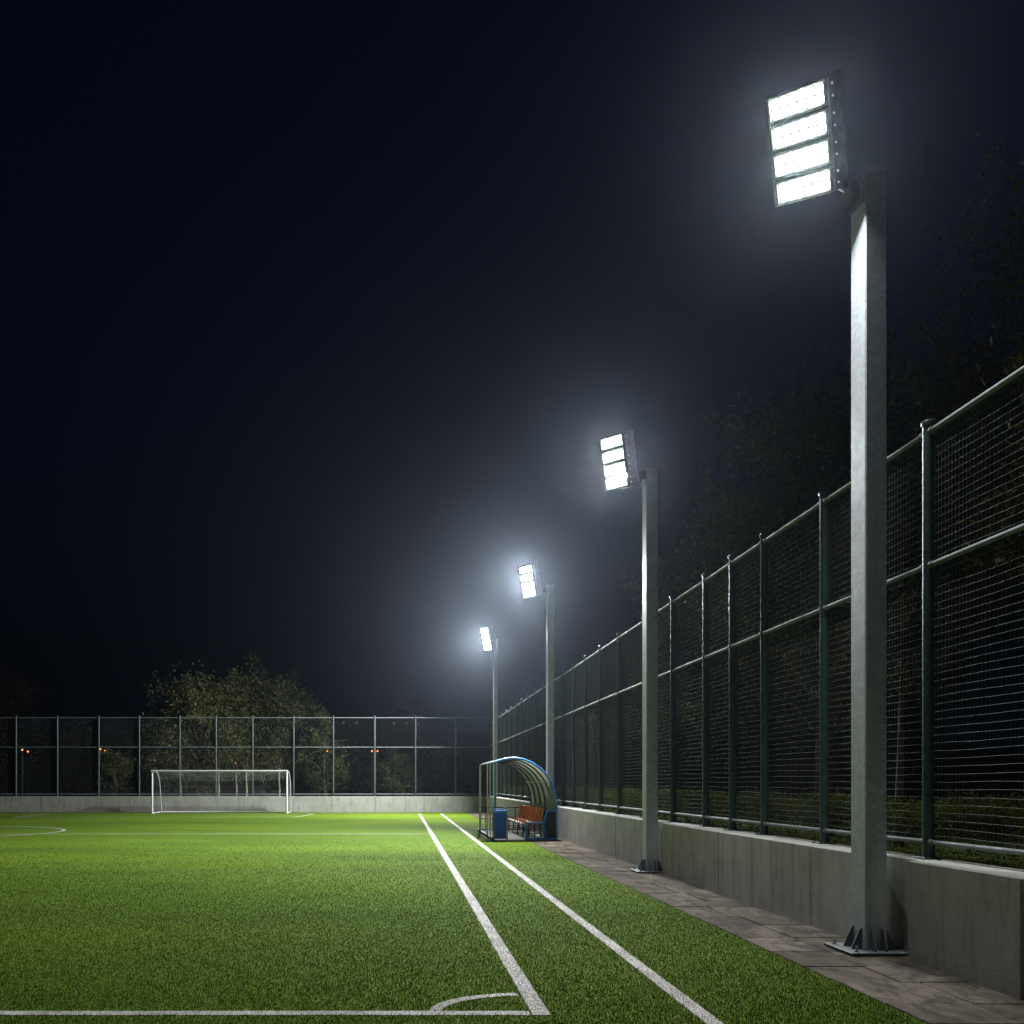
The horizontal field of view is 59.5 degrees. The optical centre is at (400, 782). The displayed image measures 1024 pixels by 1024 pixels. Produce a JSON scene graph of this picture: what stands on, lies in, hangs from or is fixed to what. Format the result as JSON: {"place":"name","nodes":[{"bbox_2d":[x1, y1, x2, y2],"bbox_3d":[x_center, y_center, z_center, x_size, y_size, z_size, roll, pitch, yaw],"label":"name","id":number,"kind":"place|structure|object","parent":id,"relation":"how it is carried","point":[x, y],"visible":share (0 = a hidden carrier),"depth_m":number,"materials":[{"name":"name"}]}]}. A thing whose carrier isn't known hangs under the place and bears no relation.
{"place":"outdoors","nodes":[
{"label":"outdoors","id":0,"kind":"place"},
{"bbox_2d":[386,708,414,730],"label":"house","id":1,"kind":"structure","parent":0,"point":[401,722],"depth_m":176.00,"materials":[{"name":"grey paint"}]},
{"bbox_2d":[0,812,926,1023],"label":"pitch","id":2,"kind":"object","parent":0,"point":[344,828],"visible":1,"depth_m":12.63,"materials":[{"name":"plant"}]},
{"bbox_2d":[0,826,65,835],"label":"pitch line","id":3,"kind":"object","parent":2,"relation":"on","point":[41,833],"visible":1,"depth_m":33.09,"materials":[{"name":"white paint"}]},
{"bbox_2d":[151,770,290,813],"bbox_3d":[-10.298,0.515,51.313,7.748,2.470,2.024,0,0,0],"label":"football goal","id":4,"kind":"object","parent":2,"relation":"on","point":[287,775],"visible":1,"depth_m":51.33,"materials":[{"name":"white paint"}]},
{"bbox_2d":[0,1011,529,1014],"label":"pitch line","id":5,"kind":"object","parent":2,"relation":"on","point":[251,1012],"visible":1,"depth_m":6.73,"materials":[{"name":"white paint"}]},
{"bbox_2d":[0,836,928,1023],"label":"turf grass","id":6,"kind":"structure","parent":2,"relation":"on","point":[891,1015],"depth_m":8.80,"materials":[{"name":"green plant"}]},
{"bbox_2d":[431,993,517,1010],"bbox_3d":[0.564,1.746,7.113,0.934,0.001,0.233,0,0,-36],"label":"pitch line","id":7,"kind":"object","parent":2,"relation":"on","point":[454,1001],"visible":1,"depth_m":7.17,"materials":[{"name":"white paint"}]},
{"bbox_2d":[419,814,549,1014],"bbox_3d":[1.060,1.746,28.130,0.143,0.001,42.940,0,0,0],"label":"pitch line","id":8,"kind":"object","parent":2,"relation":"on","point":[483,919],"visible":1,"depth_m":9.56,"materials":[{"name":"white paint"}]},
{"bbox_2d":[492,809,507,840],"bbox_3d":[2.990,1.268,26.660,0.434,0.965,0.420,0,0,0],"label":"litter bin","id":9,"kind":"object","parent":2,"relation":"on","point":[499,823],"visible":1,"depth_m":26.49,"materials":[{"name":"blue plastic"}]},
{"bbox_2d":[477,757,557,839],"bbox_3d":[3.792,0.478,29.650,1.999,2.537,5.420,0,0,0],"label":"team shelter","id":10,"kind":"object","parent":2,"relation":"on","point":[540,785],"visible":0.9,"depth_m":28.57,"materials":[{"name":"blue paint"}]},
{"bbox_2d":[508,805,545,836],"bbox_3d":[4.158,1.266,29.652,0.596,0.932,5.105,0,0,0],"label":"team bench","id":11,"kind":"object","parent":10,"relation":"on","point":[530,814],"visible":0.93,"depth_m":29.27,"materials":[{"name":"brown wood"}]},
{"bbox_2d":[547,782,554,809],"bbox_3d":[4.590,0.400,27.016,0.260,0.860,0.008,0,0,0],"label":"side window","id":12,"kind":"structure","parent":10,"relation":"in","point":[551,800],"depth_m":27.01,"materials":[{"name":"plastic"}]},
{"bbox_2d":[441,814,723,1023],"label":"pitch line","id":13,"kind":"object","parent":2,"relation":"on","point":[576,916],"visible":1,"depth_m":9.27,"materials":[{"name":"white paint"}]},
{"bbox_2d":[0,722,1022,797],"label":"hillside","id":14,"kind":"structure","parent":0,"point":[997,774],"depth_m":128.42,"materials":[{"name":"green plant"}]},
{"bbox_2d":[22,748,22,795],"bbox_3d":[-24.347,-0.485,57.000,0.131,3.469,0.131,0,0,0],"label":"street lamp","id":15,"kind":"object","parent":14,"relation":"on","point":[22,771],"visible":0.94,"depth_m":56.97,"materials":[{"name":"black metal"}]},
{"bbox_2d":[27,750,28,795],"bbox_3d":[-25.678,-0.501,61.000,0.131,3.502,0.131,0,0,0],"label":"street lamp","id":16,"kind":"object","parent":14,"relation":"on","point":[27,775],"visible":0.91,"depth_m":60.97,"materials":[{"name":"black metal"}]},
{"bbox_2d":[0,666,66,795],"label":"broadleaf tree","id":17,"kind":"object","parent":14,"relation":"on","point":[17,711],"visible":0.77,"depth_m":71.81,"materials":[{"name":"green plant"}]},
{"bbox_2d":[33,707,120,795],"bbox_3d":[-23.123,-2.164,62.948,5.191,6.848,4.884,0,0,35],"label":"bushy tree","id":18,"kind":"object","parent":14,"relation":"on","point":[74,775],"visible":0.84,"depth_m":62.76,"materials":[{"name":"green plant"}]},
{"bbox_2d":[100,748,100,793],"bbox_3d":[-19.326,-0.512,57.000,0.131,3.523,0.131,0,0,0],"label":"street lamp","id":19,"kind":"object","parent":14,"relation":"on","point":[100,775],"visible":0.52,"depth_m":56.97,"materials":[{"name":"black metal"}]},
{"bbox_2d":[95,746,135,795],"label":"bushy tree","id":20,"kind":"object","parent":14,"relation":"on","point":[119,772],"visible":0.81,"depth_m":56.30,"materials":[{"name":"green plant"}]},
{"bbox_2d":[109,723,178,795],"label":"bushy tree","id":21,"kind":"object","parent":14,"relation":"on","point":[148,786],"visible":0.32,"depth_m":59.58,"materials":[{"name":"green plant"}]},
{"bbox_2d":[164,751,195,795],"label":"young tree","id":22,"kind":"object","parent":14,"relation":"on","point":[177,763],"visible":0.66,"depth_m":54.57,"materials":[{"name":"green plant"}]},
{"bbox_2d":[120,658,268,795],"bbox_3d":[-13.598,-3.373,58.163,9.827,9.322,9.064,0,0,0],"label":"broadleaf tree","id":23,"kind":"object","parent":14,"relation":"on","point":[184,703],"visible":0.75,"depth_m":57.21,"materials":[{"name":"green plant"}]},
{"bbox_2d":[205,751,233,795],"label":"young tree","id":24,"kind":"object","parent":14,"relation":"on","point":[220,765],"visible":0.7,"depth_m":54.56,"materials":[{"name":"green plant"}]},
{"bbox_2d":[223,745,255,795],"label":"young tree","id":25,"kind":"object","parent":14,"relation":"on","point":[236,759],"visible":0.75,"depth_m":54.55,"materials":[{"name":"green plant"}]},
{"bbox_2d":[232,750,258,795],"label":"young tree","id":26,"kind":"object","parent":14,"relation":"on","point":[246,765],"visible":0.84,"depth_m":54.56,"materials":[{"name":"green plant"}]},
{"bbox_2d":[191,649,326,795],"bbox_3d":[-9.535,-3.958,60.249,9.374,10.472,8.076,0,0,0],"label":"broadleaf tree","id":27,"kind":"object","parent":14,"relation":"on","point":[278,702],"visible":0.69,"depth_m":58.55,"materials":[{"name":"green plant"}]},
{"bbox_2d":[263,748,294,795],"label":"young tree","id":28,"kind":"object","parent":14,"relation":"on","point":[279,766],"visible":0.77,"depth_m":54.56,"materials":[{"name":"green plant"}]},
{"bbox_2d":[291,706,362,795],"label":"bushy tree","id":29,"kind":"object","parent":14,"relation":"on","point":[323,737],"visible":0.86,"depth_m":56.78,"materials":[{"name":"green plant"}]},
{"bbox_2d":[327,750,327,795],"bbox_3d":[-4.557,-0.400,55.000,0.092,3.300,0.092,0,0,0],"label":"street lamp","id":30,"kind":"object","parent":14,"relation":"on","point":[327,773],"visible":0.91,"depth_m":54.97,"materials":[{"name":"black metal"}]},
{"bbox_2d":[335,707,365,728],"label":"house","id":31,"kind":"structure","parent":14,"relation":"on","point":[348,722],"depth_m":170.00,"materials":[{"name":"grey paint"}]},
{"bbox_2d":[330,734,386,795],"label":"bushy tree","id":32,"kind":"object","parent":14,"relation":"on","point":[360,777],"visible":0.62,"depth_m":61.58,"materials":[{"name":"green plant"}]},
{"bbox_2d":[371,750,372,795],"bbox_3d":[-1.813,-0.426,56.000,0.131,3.352,0.131,0,0,0],"label":"street lamp","id":33,"kind":"object","parent":14,"relation":"on","point":[371,777],"visible":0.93,"depth_m":55.98,"materials":[{"name":"black metal"}]},
{"bbox_2d":[377,750,377,795],"bbox_3d":[-1.493,-0.444,57.000,0.131,3.388,0.131,0,0,0],"label":"street lamp","id":34,"kind":"object","parent":14,"relation":"on","point":[377,771],"visible":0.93,"depth_m":56.97,"materials":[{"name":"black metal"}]},
{"bbox_2d":[365,743,430,795],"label":"bushy tree","id":35,"kind":"object","parent":14,"relation":"on","point":[396,775],"visible":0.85,"depth_m":56.15,"materials":[{"name":"green plant"}]},
{"bbox_2d":[409,710,425,730],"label":"house","id":36,"kind":"structure","parent":14,"relation":"on","point":[420,722],"depth_m":188.00,"materials":[{"name":"grey paint"}]},
{"bbox_2d":[410,740,469,795],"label":"bushy tree","id":37,"kind":"object","parent":14,"relation":"on","point":[442,772],"visible":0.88,"depth_m":62.53,"materials":[{"name":"green plant"}]},
{"bbox_2d":[457,762,488,795],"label":"bushy tree","id":38,"kind":"object","parent":14,"relation":"on","point":[471,774],"visible":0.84,"depth_m":56.25,"materials":[{"name":"green plant"}]},
{"bbox_2d":[0,0,1023,752],"label":"sky","id":39,"kind":"structure","parent":0,"point":[324,325],"materials":[{"name":"black"}]},
{"bbox_2d":[466,812,1023,1023],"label":"path","id":40,"kind":"structure","parent":0,"point":[921,992],"depth_m":8.92,"materials":[{"name":"grey stone"}]},
{"bbox_2d":[480,626,497,814],"bbox_3d":[4.963,-3.405,48.438,0.982,10.302,1.038,0,0,-26],"label":"floodlight pole","id":41,"kind":"object","parent":40,"relation":"on","point":[489,641],"visible":0.95,"depth_m":48.20,"materials":[{"name":"metal"}]},
{"bbox_2d":[519,563,553,835],"bbox_3d":[4.548,-2.723,29.152,1.309,8.938,0.886,0,0,0],"label":"floodlight pole","id":42,"kind":"object","parent":40,"relation":"on","point":[530,573],"visible":0.98,"depth_m":28.90,"materials":[{"name":"metal"}]},
{"bbox_2d":[600,431,661,872],"bbox_3d":[4.585,-2.582,17.533,1.256,8.656,0.923,0,0,0],"label":"floodlight pole","id":43,"kind":"object","parent":40,"relation":"on","point":[618,453],"visible":0.96,"depth_m":17.30,"materials":[{"name":"metal"}]},
{"bbox_2d":[766,70,907,955],"bbox_3d":[4.484,-2.749,9.259,1.398,8.990,1.112,0,0,0],"label":"floodlight pole","id":44,"kind":"object","parent":40,"relation":"on","point":[806,121],"visible":1,"depth_m":9.09,"materials":[{"name":"metal"}]},
{"bbox_2d":[500,783,1023,869],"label":"verge","id":45,"kind":"structure","parent":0,"point":[977,788],"depth_m":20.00,"materials":[{"name":"green plant"}]},
{"bbox_2d":[530,721,556,768],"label":"sapling","id":46,"kind":"object","parent":45,"relation":"on","point":[532,746],"visible":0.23,"depth_m":44.94,"materials":[{"name":"green plant"}]},
{"bbox_2d":[556,715,582,802],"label":"sapling","id":47,"kind":"object","parent":45,"relation":"on","point":[570,731],"visible":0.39,"depth_m":38.91,"materials":[{"name":"green plant"}]},
{"bbox_2d":[582,683,641,808],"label":"sapling","id":48,"kind":"object","parent":45,"relation":"on","point":[609,720],"visible":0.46,"depth_m":29.98,"materials":[{"name":"green plant"}]},
{"bbox_2d":[622,681,676,747],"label":"sapling","id":49,"kind":"object","parent":45,"relation":"on","point":[639,728],"visible":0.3,"depth_m":26.11,"materials":[{"name":"green plant"}]},
{"bbox_2d":[641,658,710,816],"bbox_3d":[7.176,-1.162,23.345,1.852,4.237,1.730,0,0,-31],"label":"sapling","id":50,"kind":"object","parent":45,"relation":"on","point":[667,725],"visible":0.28,"depth_m":23.18,"materials":[{"name":"green plant"}]},
{"bbox_2d":[661,663,742,821],"bbox_3d":[7.051,-0.969,20.908,1.732,3.848,1.912,0,0,40],"label":"sapling","id":51,"kind":"object","parent":45,"relation":"on","point":[686,696],"visible":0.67,"depth_m":20.78,"materials":[{"name":"green plant"}]},
{"bbox_2d":[617,453,813,813],"bbox_3d":[8.957,-4.274,25.349,6.084,10.378,5.578,0,0,0],"label":"broadleaf tree","id":52,"kind":"object","parent":45,"relation":"on","point":[669,587],"visible":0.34,"depth_m":24.82,"materials":[{"name":"green plant"}]},
{"bbox_2d":[780,592,887,835],"bbox_3d":[7.350,-1.176,15.177,1.790,4.256,1.722,0,0,-29],"label":"sapling","id":53,"kind":"object","parent":45,"relation":"on","point":[815,628],"visible":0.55,"depth_m":15.21,"materials":[{"name":"green plant"}]},
{"bbox_2d":[672,348,1022,823],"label":"broadleaf tree","id":54,"kind":"object","parent":45,"relation":"on","point":[839,430],"visible":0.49,"depth_m":18.59,"materials":[{"name":"green plant"}]},
{"bbox_2d":[818,567,971,847],"bbox_3d":[7.045,-1.009,12.321,1.921,3.921,1.641,0,0,0],"label":"sapling","id":55,"kind":"object","parent":45,"relation":"on","point":[896,655],"visible":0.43,"depth_m":12.33,"materials":[{"name":"green plant"}]},
{"bbox_2d":[788,133,1023,657],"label":"broadleaf tree","id":56,"kind":"object","parent":45,"relation":"on","point":[977,383],"visible":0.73,"depth_m":14.24,"materials":[{"name":"green plant"}]},
{"bbox_2d":[946,277,1023,585],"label":"broadleaf tree","id":57,"kind":"object","parent":45,"relation":"on","point":[1003,523],"visible":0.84,"depth_m":10.82,"materials":[{"name":"green plant"}]},
{"label":"ground","id":58,"kind":"structure","parent":0,"visible":0},
{"bbox_2d":[0,796,484,811],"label":"concrete wall","id":59,"kind":"structure","parent":58,"relation":"on","point":[298,803],"depth_m":52.60,"materials":[{"name":"grey concrete"}]},
{"bbox_2d":[0,716,492,795],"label":"fence","id":60,"kind":"object","parent":59,"relation":"on","point":[57,761],"visible":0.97,"depth_m":52.87,"materials":[{"name":"grey metal"}]},
{"bbox_2d":[485,796,1023,999],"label":"concrete wall","id":61,"kind":"structure","parent":58,"relation":"on","point":[963,920],"depth_m":10.17,"materials":[{"name":"grey concrete"}]},
{"bbox_2d":[490,366,1023,858],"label":"fence","id":62,"kind":"object","parent":61,"relation":"on","point":[926,568],"visible":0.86,"depth_m":11.93,"materials":[{"name":"metal"}]}
]}

